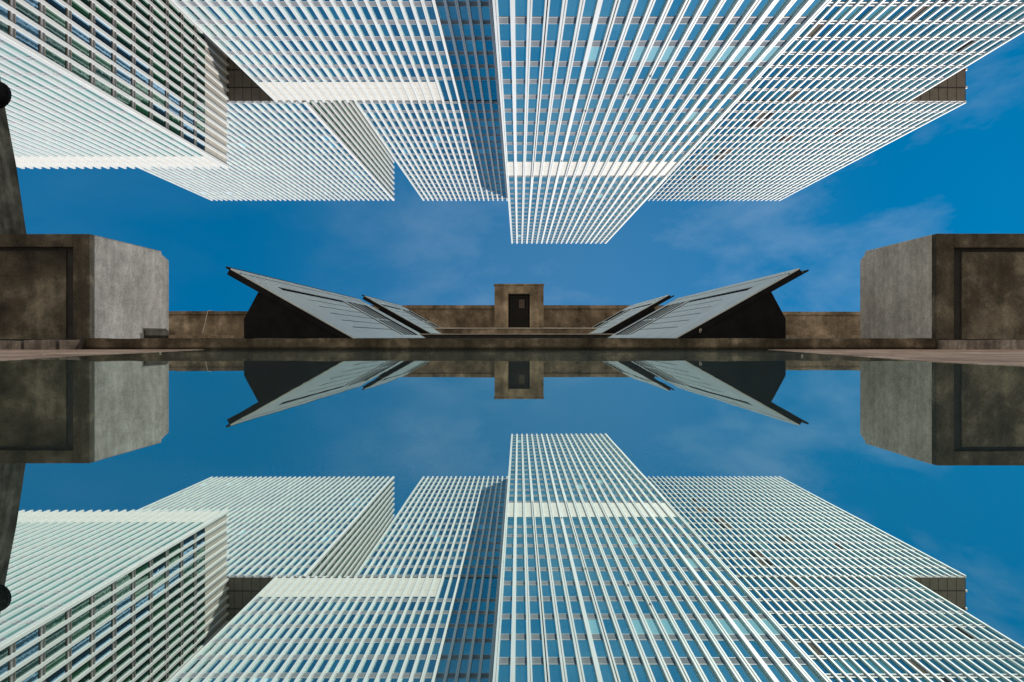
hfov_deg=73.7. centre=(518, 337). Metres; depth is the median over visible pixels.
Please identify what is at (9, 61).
window
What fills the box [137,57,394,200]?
office tower
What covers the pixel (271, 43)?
window
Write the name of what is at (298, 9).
window
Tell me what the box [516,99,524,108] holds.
window
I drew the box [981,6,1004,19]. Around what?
window
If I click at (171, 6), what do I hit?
window
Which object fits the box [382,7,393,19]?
window
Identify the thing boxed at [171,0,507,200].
office tower
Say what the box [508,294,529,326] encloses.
mesh door
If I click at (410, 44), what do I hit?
window
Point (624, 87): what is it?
window
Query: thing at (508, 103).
window
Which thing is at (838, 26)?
window
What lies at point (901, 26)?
window
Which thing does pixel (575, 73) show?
window
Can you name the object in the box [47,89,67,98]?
window
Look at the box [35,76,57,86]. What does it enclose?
window
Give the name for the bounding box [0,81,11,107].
ball finial
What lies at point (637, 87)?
window
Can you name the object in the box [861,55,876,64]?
window
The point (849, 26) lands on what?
window
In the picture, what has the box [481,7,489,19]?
window
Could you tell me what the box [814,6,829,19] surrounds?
window
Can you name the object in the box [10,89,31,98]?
window
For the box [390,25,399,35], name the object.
window
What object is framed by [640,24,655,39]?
window
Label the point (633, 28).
window
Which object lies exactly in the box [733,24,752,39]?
window
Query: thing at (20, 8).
window
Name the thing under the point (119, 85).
window
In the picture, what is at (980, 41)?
window
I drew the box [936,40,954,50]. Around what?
window
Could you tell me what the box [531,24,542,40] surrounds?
window
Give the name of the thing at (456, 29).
window
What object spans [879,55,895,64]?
window
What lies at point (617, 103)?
window
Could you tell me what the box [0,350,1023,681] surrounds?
water
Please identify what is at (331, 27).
window
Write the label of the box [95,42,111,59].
window
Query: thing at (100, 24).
window
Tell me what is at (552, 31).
window
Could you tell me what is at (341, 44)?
window
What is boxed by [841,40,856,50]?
window
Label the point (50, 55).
window
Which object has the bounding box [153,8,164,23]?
window
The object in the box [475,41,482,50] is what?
window
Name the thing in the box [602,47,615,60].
window
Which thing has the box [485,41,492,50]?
window
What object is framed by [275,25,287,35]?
window
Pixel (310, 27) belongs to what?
window
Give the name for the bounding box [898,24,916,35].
window
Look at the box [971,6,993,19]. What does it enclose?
window
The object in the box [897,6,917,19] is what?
window
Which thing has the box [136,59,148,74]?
window
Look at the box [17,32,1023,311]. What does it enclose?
sky
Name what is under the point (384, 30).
window
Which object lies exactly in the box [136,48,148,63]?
window
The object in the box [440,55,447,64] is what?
window
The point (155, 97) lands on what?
window
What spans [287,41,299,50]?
window
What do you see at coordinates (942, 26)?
window
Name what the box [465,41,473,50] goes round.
window
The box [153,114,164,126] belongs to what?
window
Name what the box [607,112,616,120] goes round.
window
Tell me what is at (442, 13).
window
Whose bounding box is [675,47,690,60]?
window
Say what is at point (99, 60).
window
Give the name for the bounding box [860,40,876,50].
window
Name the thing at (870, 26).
window
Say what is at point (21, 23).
window
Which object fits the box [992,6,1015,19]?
window
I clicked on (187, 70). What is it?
window
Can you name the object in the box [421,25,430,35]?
window
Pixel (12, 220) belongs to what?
leaning pylon
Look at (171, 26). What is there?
window
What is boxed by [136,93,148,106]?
window
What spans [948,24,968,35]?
window
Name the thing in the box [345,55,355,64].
window
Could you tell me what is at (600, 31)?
window
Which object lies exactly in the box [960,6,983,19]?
window
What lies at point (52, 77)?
window
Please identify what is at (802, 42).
window
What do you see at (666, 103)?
window
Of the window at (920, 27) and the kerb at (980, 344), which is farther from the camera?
the window at (920, 27)
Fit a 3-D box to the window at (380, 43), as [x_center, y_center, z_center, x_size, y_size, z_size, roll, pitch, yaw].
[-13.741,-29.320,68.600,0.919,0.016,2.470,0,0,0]
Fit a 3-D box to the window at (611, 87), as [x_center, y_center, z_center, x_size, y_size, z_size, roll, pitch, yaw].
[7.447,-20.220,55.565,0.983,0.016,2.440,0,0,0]
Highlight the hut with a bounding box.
[494,284,543,327]
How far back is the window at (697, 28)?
45.23 m
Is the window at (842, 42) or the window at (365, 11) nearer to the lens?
the window at (365, 11)
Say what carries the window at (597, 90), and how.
in the office tower at (614, 113)
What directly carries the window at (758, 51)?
in the office tower at (614, 113)
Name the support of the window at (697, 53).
in the office tower at (614, 113)
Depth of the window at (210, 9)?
61.74 m
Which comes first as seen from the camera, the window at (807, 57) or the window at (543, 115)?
the window at (543, 115)
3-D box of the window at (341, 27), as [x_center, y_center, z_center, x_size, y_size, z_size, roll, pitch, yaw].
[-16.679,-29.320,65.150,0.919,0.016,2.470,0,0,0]
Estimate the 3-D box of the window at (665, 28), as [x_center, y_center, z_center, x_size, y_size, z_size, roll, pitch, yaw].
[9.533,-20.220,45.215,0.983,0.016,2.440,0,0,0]
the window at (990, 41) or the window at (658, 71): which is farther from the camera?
the window at (990, 41)
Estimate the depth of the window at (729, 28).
45.09 m
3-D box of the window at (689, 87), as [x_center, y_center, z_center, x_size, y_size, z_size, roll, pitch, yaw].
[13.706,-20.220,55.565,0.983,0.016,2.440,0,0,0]
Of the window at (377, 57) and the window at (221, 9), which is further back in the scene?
the window at (377, 57)
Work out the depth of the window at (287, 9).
61.74 m
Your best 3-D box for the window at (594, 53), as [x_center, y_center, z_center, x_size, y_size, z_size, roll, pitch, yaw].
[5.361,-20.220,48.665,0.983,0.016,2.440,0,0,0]
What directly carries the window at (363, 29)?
in the office tower at (416, 82)
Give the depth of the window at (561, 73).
52.06 m
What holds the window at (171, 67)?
in the office tower at (116, 84)
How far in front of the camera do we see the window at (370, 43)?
68.63 m
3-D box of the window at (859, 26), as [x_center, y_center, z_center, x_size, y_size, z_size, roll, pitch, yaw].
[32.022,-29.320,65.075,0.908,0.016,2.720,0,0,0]
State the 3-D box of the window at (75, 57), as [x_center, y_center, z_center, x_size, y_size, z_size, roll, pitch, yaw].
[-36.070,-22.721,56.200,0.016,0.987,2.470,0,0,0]
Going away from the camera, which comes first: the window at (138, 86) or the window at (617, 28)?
the window at (617, 28)
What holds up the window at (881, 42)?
in the office tower at (838, 85)
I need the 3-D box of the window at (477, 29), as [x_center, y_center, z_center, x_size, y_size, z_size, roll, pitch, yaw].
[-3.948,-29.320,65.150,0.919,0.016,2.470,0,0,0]
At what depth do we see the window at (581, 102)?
58.95 m
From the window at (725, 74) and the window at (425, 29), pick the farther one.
the window at (425, 29)
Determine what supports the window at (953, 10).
in the office tower at (838, 85)
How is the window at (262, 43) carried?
in the office tower at (416, 82)
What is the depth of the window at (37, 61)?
53.16 m
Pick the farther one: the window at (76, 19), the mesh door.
the window at (76, 19)
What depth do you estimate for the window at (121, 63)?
62.27 m
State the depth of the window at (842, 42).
68.51 m
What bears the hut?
on the terrace
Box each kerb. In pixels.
[59,338,936,349]
[937,340,1023,349]
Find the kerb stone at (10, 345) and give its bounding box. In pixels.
[0,340,23,349]
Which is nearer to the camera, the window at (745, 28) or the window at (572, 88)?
the window at (745, 28)
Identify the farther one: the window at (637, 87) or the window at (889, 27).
the window at (889, 27)
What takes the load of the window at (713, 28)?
in the office tower at (614, 113)
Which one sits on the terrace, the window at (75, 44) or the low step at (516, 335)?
the low step at (516, 335)
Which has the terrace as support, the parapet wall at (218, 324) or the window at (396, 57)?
the parapet wall at (218, 324)
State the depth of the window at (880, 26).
64.95 m
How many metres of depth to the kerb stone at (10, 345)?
11.14 m
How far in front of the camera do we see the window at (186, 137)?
74.64 m
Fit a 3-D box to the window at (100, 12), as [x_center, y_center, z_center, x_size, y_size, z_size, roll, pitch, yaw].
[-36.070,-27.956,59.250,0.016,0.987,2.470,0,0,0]
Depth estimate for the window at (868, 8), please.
61.65 m
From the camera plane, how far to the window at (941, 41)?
68.51 m
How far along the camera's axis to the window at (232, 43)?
68.63 m
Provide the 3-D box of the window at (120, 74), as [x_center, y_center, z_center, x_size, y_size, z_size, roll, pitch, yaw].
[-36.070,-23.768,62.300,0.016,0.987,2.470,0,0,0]
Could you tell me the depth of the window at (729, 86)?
55.62 m
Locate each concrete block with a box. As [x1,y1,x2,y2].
[0,234,168,338]
[860,234,1023,339]
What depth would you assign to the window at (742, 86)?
55.62 m
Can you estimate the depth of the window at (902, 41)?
68.50 m
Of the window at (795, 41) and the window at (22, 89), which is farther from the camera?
the window at (795, 41)
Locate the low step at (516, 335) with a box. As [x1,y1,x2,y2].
[421,334,612,337]
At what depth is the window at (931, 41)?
68.51 m
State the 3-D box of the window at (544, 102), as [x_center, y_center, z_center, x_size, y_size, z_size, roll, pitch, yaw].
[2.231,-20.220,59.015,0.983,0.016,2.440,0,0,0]
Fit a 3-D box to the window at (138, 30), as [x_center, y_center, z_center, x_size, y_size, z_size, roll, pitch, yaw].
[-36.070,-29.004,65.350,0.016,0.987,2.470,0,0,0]
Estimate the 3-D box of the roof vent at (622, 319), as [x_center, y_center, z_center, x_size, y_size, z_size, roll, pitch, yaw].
[4.576,-0.814,30.900,2.857,1.693,9.200,0,0,0]
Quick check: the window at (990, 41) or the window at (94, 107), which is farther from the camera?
the window at (990, 41)
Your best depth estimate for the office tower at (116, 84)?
66.49 m
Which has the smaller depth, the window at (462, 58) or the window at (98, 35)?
the window at (98, 35)
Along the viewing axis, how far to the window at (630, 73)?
52.15 m
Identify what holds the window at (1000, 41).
in the office tower at (838, 85)
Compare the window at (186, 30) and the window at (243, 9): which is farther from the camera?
the window at (186, 30)
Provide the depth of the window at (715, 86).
55.61 m
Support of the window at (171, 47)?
in the office tower at (116, 84)
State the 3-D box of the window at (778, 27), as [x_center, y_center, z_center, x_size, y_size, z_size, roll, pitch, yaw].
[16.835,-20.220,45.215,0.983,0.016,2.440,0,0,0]
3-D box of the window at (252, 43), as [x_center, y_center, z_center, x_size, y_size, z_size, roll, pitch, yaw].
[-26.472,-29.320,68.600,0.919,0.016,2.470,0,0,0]
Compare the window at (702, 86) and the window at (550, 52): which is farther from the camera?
the window at (702, 86)
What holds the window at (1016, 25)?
in the office tower at (838, 85)
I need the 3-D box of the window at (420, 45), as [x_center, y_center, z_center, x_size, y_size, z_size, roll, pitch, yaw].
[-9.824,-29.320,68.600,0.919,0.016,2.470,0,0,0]
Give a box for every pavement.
[0,349,203,360]
[767,349,1023,365]
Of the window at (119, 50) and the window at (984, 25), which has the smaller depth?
the window at (119, 50)
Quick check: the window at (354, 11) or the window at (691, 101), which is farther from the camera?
the window at (354, 11)
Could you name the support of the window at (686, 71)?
in the office tower at (614, 113)
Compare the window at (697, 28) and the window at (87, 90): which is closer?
the window at (697, 28)
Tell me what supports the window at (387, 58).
in the office tower at (416, 82)
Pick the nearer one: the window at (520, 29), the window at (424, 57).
the window at (520, 29)
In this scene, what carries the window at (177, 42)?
in the office tower at (116, 84)
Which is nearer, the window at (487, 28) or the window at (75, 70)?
the window at (75, 70)
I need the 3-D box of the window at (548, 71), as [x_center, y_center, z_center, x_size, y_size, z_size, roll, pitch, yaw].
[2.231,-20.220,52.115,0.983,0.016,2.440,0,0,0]
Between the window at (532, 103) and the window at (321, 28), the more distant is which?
the window at (321, 28)
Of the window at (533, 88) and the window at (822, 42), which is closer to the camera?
the window at (533, 88)
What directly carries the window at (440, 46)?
in the office tower at (416, 82)
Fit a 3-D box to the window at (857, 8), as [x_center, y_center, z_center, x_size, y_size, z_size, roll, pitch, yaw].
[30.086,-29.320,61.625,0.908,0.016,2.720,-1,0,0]
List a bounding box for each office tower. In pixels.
[0,0,228,168]
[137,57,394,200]
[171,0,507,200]
[492,0,831,243]
[647,0,1023,200]
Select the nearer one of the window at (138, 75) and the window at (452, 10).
the window at (452, 10)
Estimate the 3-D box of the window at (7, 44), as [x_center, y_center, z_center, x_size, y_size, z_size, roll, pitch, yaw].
[-36.625,-21.120,50.125,0.990,0.016,2.420,0,1,0]
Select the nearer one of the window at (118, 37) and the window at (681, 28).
the window at (681, 28)
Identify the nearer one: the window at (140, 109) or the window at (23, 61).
the window at (23, 61)
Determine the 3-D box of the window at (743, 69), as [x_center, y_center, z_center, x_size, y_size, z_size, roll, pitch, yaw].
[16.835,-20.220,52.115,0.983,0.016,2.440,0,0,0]
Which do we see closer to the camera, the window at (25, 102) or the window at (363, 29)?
the window at (25, 102)
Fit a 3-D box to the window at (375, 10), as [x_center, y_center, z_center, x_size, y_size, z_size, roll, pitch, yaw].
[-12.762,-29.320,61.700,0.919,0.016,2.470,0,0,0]
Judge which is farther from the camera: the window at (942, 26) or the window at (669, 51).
the window at (942, 26)
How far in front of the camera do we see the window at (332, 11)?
61.74 m
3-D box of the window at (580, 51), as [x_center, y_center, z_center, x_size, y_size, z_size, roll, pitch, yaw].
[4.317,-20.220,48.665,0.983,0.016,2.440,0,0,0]
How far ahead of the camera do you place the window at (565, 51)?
48.57 m
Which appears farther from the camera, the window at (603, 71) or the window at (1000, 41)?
the window at (1000, 41)
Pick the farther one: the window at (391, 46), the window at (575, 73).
the window at (391, 46)
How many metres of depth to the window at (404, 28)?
65.17 m
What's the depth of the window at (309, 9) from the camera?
61.74 m
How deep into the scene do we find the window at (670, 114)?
62.41 m
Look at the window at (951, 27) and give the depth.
64.95 m
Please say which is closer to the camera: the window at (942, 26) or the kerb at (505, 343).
the kerb at (505, 343)
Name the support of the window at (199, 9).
in the office tower at (416, 82)
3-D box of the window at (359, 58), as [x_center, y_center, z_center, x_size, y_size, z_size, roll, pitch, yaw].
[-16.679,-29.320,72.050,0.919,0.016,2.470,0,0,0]
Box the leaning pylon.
[0,79,25,233]
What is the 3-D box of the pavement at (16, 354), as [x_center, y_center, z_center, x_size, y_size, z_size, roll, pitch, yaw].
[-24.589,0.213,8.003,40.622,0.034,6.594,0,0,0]
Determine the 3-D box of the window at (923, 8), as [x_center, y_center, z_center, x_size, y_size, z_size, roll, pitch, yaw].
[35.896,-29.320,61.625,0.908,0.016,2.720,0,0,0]
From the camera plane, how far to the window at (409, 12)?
61.74 m
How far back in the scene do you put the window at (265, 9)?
61.74 m
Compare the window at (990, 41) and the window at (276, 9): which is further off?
the window at (990, 41)
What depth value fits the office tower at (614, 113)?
55.40 m
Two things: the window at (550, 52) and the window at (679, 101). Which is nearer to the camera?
the window at (550, 52)
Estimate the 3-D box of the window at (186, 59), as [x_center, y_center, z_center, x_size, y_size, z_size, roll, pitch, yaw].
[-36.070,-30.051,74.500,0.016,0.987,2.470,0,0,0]
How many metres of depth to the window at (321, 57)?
72.09 m
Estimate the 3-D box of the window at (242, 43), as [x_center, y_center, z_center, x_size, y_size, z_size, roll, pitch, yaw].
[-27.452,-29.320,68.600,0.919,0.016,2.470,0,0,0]
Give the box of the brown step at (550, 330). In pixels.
[433,327,599,333]
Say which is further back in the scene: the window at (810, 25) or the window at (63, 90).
the window at (810, 25)
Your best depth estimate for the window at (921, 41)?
68.51 m
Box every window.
[3,43,30,56]
[6,60,31,72]
[9,76,32,86]
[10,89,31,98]
[13,102,33,110]
[16,1,38,24]
[16,16,38,38]
[16,30,38,52]
[19,60,45,72]
[22,76,44,86]
[22,89,43,98]
[25,102,44,110]
[33,60,58,72]
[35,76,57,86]
[35,89,55,98]
[46,8,65,28]
[46,21,65,41]
[46,35,65,54]
[46,49,65,68]
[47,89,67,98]
[48,76,70,86]
[48,102,67,110]
[59,89,79,98]
[60,102,78,110]
[61,76,82,86]
[72,13,89,32]
[72,26,89,44]
[72,39,89,57]
[72,52,89,69]
[72,65,89,82]
[72,89,91,98]
[72,102,90,110]
[83,102,101,110]
[84,89,103,98]
[95,5,111,24]
[95,17,111,35]
[95,30,111,47]
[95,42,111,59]
[95,54,111,71]
[95,66,111,83]
[95,79,111,95]
[107,102,124,110]
[116,10,130,27]
[116,21,130,38]
[116,33,130,50]
[116,45,130,61]
[116,56,130,72]
[116,68,130,84]
[116,80,130,95]
[116,91,130,106]
[136,4,148,20]
[136,15,148,30]
[136,26,148,41]
[136,37,148,52]
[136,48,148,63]
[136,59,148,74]
[136,70,148,84]
[136,82,148,95]
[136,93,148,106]
[136,104,148,117]
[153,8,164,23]
[153,19,164,33]
[153,29,164,44]
[153,40,164,54]
[153,50,164,64]
[153,61,164,75]
[153,72,164,85]
[153,82,164,95]
[153,93,164,106]
[153,104,164,116]
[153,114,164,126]
[169,2,179,16]
[169,12,179,26]
[169,23,179,36]
[169,33,179,46]
[169,43,179,56]
[169,53,179,66]
[169,63,179,76]
[169,73,179,86]
[169,83,179,96]
[169,93,179,106]
[169,104,179,115]
[169,114,179,125]
[169,124,179,135]
[184,7,200,19]
[184,17,193,30]
[184,26,193,39]
[184,36,193,49]
[184,46,193,58]
[184,55,193,68]
[184,65,193,77]
[184,75,193,87]
[184,85,193,96]
[184,94,193,106]
[184,104,193,115]
[184,114,193,125]
[184,123,193,134]
[184,133,193,144]
[195,7,211,19]
[202,25,216,35]
[206,7,221,19]
[212,25,226,35]
[217,7,232,19]
[218,41,231,50]
[223,25,236,35]
[228,7,243,19]
[228,41,241,50]
[232,55,245,64]
[233,25,247,35]
[238,41,250,50]
[239,7,254,19]
[244,25,257,35]
[248,41,260,50]
[250,7,264,19]
[254,25,267,35]
[258,41,270,50]
[261,7,275,19]
[261,55,272,63]
[264,25,277,35]
[268,41,279,50]
[272,7,286,19]
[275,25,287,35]
[278,41,289,50]
[283,7,296,19]
[285,25,297,35]
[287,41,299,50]
[289,55,300,64]
[294,7,307,19]
[296,25,308,35]
[297,41,308,50]
[299,104,308,109]
[305,7,318,19]
[306,25,318,35]
[307,41,318,50]
[316,7,329,19]
[317,25,328,35]
[317,41,328,50]
[317,55,328,64]
[327,7,339,19]
[327,25,338,35]
[327,41,337,50]
[337,25,348,35]
[337,41,347,50]
[338,7,350,19]
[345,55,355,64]
[347,41,357,50]
[348,25,358,35]
[349,7,361,19]
[355,55,365,64]
[357,41,366,50]
[358,25,369,35]
[360,7,371,19]
[367,41,376,50]
[369,25,379,35]
[371,7,382,19]
[374,55,383,64]
[376,41,386,50]
[379,25,389,35]
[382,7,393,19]
[383,55,392,64]
[386,41,395,50]
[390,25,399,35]
[393,7,404,19]
[393,55,401,64]
[396,41,405,50]
[400,25,409,35]
[404,7,414,19]
[406,41,415,50]
[410,25,419,35]
[415,7,425,19]
[416,41,424,50]
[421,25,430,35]
[421,55,429,64]
[426,7,436,19]
[426,41,434,50]
[430,55,438,63]
[431,25,440,35]
[436,41,444,50]
[437,7,446,19]
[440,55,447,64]
[442,25,450,35]
[446,41,453,50]
[448,7,457,19]
[452,25,460,35]
[456,41,463,50]
[459,7,468,19]
[459,55,466,64]
[463,25,470,35]
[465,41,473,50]
[470,7,479,19]
[473,25,480,35]
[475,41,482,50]
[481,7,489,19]
[483,25,491,35]
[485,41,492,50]
[499,24,510,39]
[501,47,511,60]
[502,67,511,78]
[503,84,511,94]
[504,99,512,108]
[515,24,526,40]
[516,47,525,60]
[516,67,525,78]
[516,84,524,93]
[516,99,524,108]
[528,99,536,108]
[528,112,535,120]
[529,67,539,78]
[529,84,537,94]
[530,47,540,60]
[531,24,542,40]
[539,112,547,120]
[540,99,548,108]
[541,84,550,94]
[543,67,553,78]
[545,47,555,60]
[547,24,558,39]
[552,99,561,108]
[554,84,563,94]
[556,67,567,78]
[559,47,570,60]
[562,24,574,40]
[564,99,573,108]
[567,84,577,94]
[570,67,580,78]
[574,47,585,60]
[576,99,585,108]
[578,24,590,40]
[580,84,590,94]
[584,67,594,78]
[584,112,593,120]
[588,47,600,60]
[588,99,598,107]
[592,84,603,94]
[593,24,607,39]
[597,67,608,78]
[600,99,610,108]
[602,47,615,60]
[605,84,616,94]
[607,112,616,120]
[609,24,623,39]
[611,67,622,78]
[612,99,622,108]
[617,47,630,60]
[618,84,629,94]
[624,24,639,39]
[624,67,636,78]
[624,99,634,108]
[630,84,642,94]
[631,47,645,60]
[636,99,647,108]
[638,67,650,78]
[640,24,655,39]
[643,84,655,94]
[646,47,660,60]
[648,99,659,108]
[651,67,664,78]
[656,24,671,39]
[656,84,668,94]
[660,47,675,60]
[660,99,671,108]
[664,112,675,120]
[665,67,678,78]
[668,84,681,94]
[671,24,687,39]
[672,99,684,108]
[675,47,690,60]
[678,67,692,78]
[681,84,694,94]
[684,99,696,108]
[686,24,704,40]
[689,47,705,60]
[692,67,706,78]
[694,84,707,94]
[696,99,708,107]
[702,24,720,39]
[704,47,720,60]
[705,67,720,78]
[707,84,720,94]
[708,99,720,108]
[718,24,736,39]
[718,47,735,60]
[719,67,734,78]
[719,84,733,94]
[720,99,733,108]
[732,67,748,78]
[732,84,746,94]
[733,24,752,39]
[733,47,750,60]
[746,67,762,78]
[747,47,765,60]
[749,24,768,39]
[762,47,780,60]
[764,24,784,39]
[780,24,801,39]
[785,40,797,50]
[793,40,807,50]
[798,55,811,64]
[799,24,812,35]
[802,40,817,50]
[807,24,823,35]
[807,55,820,64]
[812,40,827,50]
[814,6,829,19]
[816,55,830,64]
[817,24,833,35]
[822,6,840,19]
[822,40,837,50]
[827,24,843,35]
[831,40,847,50]
[833,6,851,19]
[834,55,848,64]
[837,24,854,35]
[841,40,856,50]
[843,55,858,64]
[844,6,862,19]
[847,24,864,35]
[850,40,866,50]
[852,55,867,64]
[854,6,873,19]
[857,24,874,35]
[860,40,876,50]
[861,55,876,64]
[865,6,884,19]
[868,24,885,35]
[869,40,886,50]
[870,55,886,64]
[875,6,895,19]
[878,24,895,35]
[879,40,895,50]
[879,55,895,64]
[886,6,906,19]
[888,24,905,35]
[888,40,905,50]
[889,55,904,64]
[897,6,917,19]
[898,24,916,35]
[898,40,915,50]
[907,6,928,19]
[908,24,926,35]
[908,40,925,50]
[916,55,932,64]
[917,40,935,50]
[918,6,939,19]
[918,24,937,35]
[927,40,944,50]
[928,6,950,19]
[928,24,947,35]
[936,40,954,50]
[938,24,957,35]
[939,6,961,19]
[943,55,960,64]
[946,40,964,50]
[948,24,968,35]
[950,6,971,19]
[955,40,974,50]
[958,24,978,35]
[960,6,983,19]
[965,40,984,50]
[968,24,988,35]
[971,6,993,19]
[974,40,994,50]
[978,24,999,35]
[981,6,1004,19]
[984,40,1003,50]
[988,24,1009,35]
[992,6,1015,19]
[998,24,1019,35]
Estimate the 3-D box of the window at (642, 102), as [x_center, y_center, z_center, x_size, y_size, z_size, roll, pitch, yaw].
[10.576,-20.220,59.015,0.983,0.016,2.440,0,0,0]
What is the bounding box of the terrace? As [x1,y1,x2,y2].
[0,338,800,340]
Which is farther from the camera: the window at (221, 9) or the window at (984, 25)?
the window at (984, 25)
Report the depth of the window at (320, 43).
68.51 m
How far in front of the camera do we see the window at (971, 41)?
68.51 m
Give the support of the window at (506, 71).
in the office tower at (614, 113)
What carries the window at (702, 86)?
in the office tower at (614, 113)
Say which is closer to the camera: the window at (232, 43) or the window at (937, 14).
the window at (937, 14)
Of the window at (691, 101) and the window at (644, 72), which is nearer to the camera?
the window at (644, 72)
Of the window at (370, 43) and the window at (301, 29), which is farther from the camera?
the window at (370, 43)
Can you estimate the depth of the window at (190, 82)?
74.64 m
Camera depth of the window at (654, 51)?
48.65 m
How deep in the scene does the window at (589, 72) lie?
52.06 m
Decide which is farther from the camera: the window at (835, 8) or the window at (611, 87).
the window at (835, 8)
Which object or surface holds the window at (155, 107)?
in the office tower at (116, 84)
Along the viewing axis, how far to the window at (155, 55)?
68.33 m
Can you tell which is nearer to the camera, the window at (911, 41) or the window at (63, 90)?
the window at (63, 90)
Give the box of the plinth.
[144,330,168,337]
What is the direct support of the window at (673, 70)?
in the office tower at (614, 113)
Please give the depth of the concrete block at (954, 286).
11.55 m
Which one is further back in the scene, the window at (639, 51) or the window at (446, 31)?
the window at (446, 31)
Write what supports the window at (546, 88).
in the office tower at (614, 113)
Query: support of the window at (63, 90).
in the office tower at (116, 84)
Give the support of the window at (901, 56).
in the office tower at (838, 85)
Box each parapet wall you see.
[169,311,247,337]
[371,305,664,327]
[782,312,859,337]
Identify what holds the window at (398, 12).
in the office tower at (416, 82)
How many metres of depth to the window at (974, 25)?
65.17 m
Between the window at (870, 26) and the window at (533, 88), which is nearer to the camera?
the window at (533, 88)
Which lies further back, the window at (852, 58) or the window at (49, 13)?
the window at (852, 58)
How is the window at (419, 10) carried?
in the office tower at (416, 82)
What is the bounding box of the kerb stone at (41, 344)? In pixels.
[24,339,63,349]
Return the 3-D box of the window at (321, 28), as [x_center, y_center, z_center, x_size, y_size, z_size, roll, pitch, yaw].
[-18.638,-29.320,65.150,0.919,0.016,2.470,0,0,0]
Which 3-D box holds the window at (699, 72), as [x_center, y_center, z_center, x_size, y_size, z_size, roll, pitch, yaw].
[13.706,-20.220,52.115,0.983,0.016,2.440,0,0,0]
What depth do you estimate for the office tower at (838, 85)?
83.36 m
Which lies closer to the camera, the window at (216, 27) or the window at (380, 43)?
the window at (216, 27)
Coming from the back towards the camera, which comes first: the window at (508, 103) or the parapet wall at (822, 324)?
the window at (508, 103)
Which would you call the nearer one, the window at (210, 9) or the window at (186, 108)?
the window at (210, 9)
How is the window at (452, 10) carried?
in the office tower at (416, 82)
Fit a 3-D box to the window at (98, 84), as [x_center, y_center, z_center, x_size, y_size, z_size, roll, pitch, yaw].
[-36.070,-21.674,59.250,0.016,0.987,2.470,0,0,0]
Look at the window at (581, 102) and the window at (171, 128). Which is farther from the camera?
the window at (171, 128)
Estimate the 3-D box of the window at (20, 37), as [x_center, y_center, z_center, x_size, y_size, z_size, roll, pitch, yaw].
[-36.070,-21.674,50.100,0.016,0.987,2.470,0,0,0]
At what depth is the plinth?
14.49 m
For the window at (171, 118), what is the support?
in the office tower at (116, 84)
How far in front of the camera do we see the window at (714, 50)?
48.57 m
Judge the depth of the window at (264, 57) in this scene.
71.96 m
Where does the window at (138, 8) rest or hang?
in the office tower at (116, 84)
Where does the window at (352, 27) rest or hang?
in the office tower at (416, 82)
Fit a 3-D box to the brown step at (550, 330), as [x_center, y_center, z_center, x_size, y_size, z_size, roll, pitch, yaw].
[-0.100,-0.213,33.132,13.400,0.494,4.336,0,0,0]
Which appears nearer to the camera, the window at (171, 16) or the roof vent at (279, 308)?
the roof vent at (279, 308)
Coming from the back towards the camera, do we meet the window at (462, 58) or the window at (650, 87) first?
the window at (462, 58)
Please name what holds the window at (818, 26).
in the office tower at (838, 85)
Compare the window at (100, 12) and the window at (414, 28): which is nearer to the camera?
the window at (100, 12)
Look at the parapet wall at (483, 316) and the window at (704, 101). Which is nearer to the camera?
the parapet wall at (483, 316)
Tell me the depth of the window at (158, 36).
68.33 m
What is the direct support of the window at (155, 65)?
in the office tower at (116, 84)
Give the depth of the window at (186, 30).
74.53 m
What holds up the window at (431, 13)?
in the office tower at (416, 82)
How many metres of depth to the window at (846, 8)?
61.65 m
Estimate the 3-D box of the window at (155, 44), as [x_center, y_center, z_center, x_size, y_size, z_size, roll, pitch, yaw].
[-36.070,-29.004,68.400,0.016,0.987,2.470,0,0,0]
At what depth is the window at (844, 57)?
72.09 m
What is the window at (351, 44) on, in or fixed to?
in the office tower at (416, 82)
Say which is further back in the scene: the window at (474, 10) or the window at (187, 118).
the window at (187, 118)
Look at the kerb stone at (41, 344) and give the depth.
11.12 m
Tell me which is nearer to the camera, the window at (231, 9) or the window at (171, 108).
the window at (231, 9)
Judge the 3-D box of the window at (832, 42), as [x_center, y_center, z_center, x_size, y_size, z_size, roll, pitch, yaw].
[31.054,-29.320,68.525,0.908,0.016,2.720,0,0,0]
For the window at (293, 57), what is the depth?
72.09 m
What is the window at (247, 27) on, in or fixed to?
in the office tower at (416, 82)
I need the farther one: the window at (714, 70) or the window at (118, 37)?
the window at (118, 37)
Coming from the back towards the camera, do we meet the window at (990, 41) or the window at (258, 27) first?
the window at (990, 41)
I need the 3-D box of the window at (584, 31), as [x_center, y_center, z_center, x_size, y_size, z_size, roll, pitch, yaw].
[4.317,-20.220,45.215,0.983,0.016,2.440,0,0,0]
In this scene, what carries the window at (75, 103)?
in the office tower at (116, 84)
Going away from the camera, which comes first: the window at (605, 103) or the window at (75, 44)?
the window at (75, 44)
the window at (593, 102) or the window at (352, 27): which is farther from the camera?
the window at (352, 27)
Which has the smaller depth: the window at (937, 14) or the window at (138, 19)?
the window at (937, 14)
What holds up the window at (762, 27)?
in the office tower at (614, 113)
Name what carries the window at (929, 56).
in the office tower at (838, 85)
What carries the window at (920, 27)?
in the office tower at (838, 85)
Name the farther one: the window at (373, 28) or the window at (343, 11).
the window at (373, 28)
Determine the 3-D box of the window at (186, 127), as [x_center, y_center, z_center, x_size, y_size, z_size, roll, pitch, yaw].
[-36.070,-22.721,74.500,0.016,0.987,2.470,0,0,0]
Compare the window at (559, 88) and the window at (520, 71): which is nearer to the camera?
the window at (520, 71)
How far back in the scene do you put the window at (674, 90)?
55.62 m
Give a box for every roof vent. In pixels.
[226,266,427,338]
[362,295,441,333]
[589,295,673,333]
[608,268,808,338]

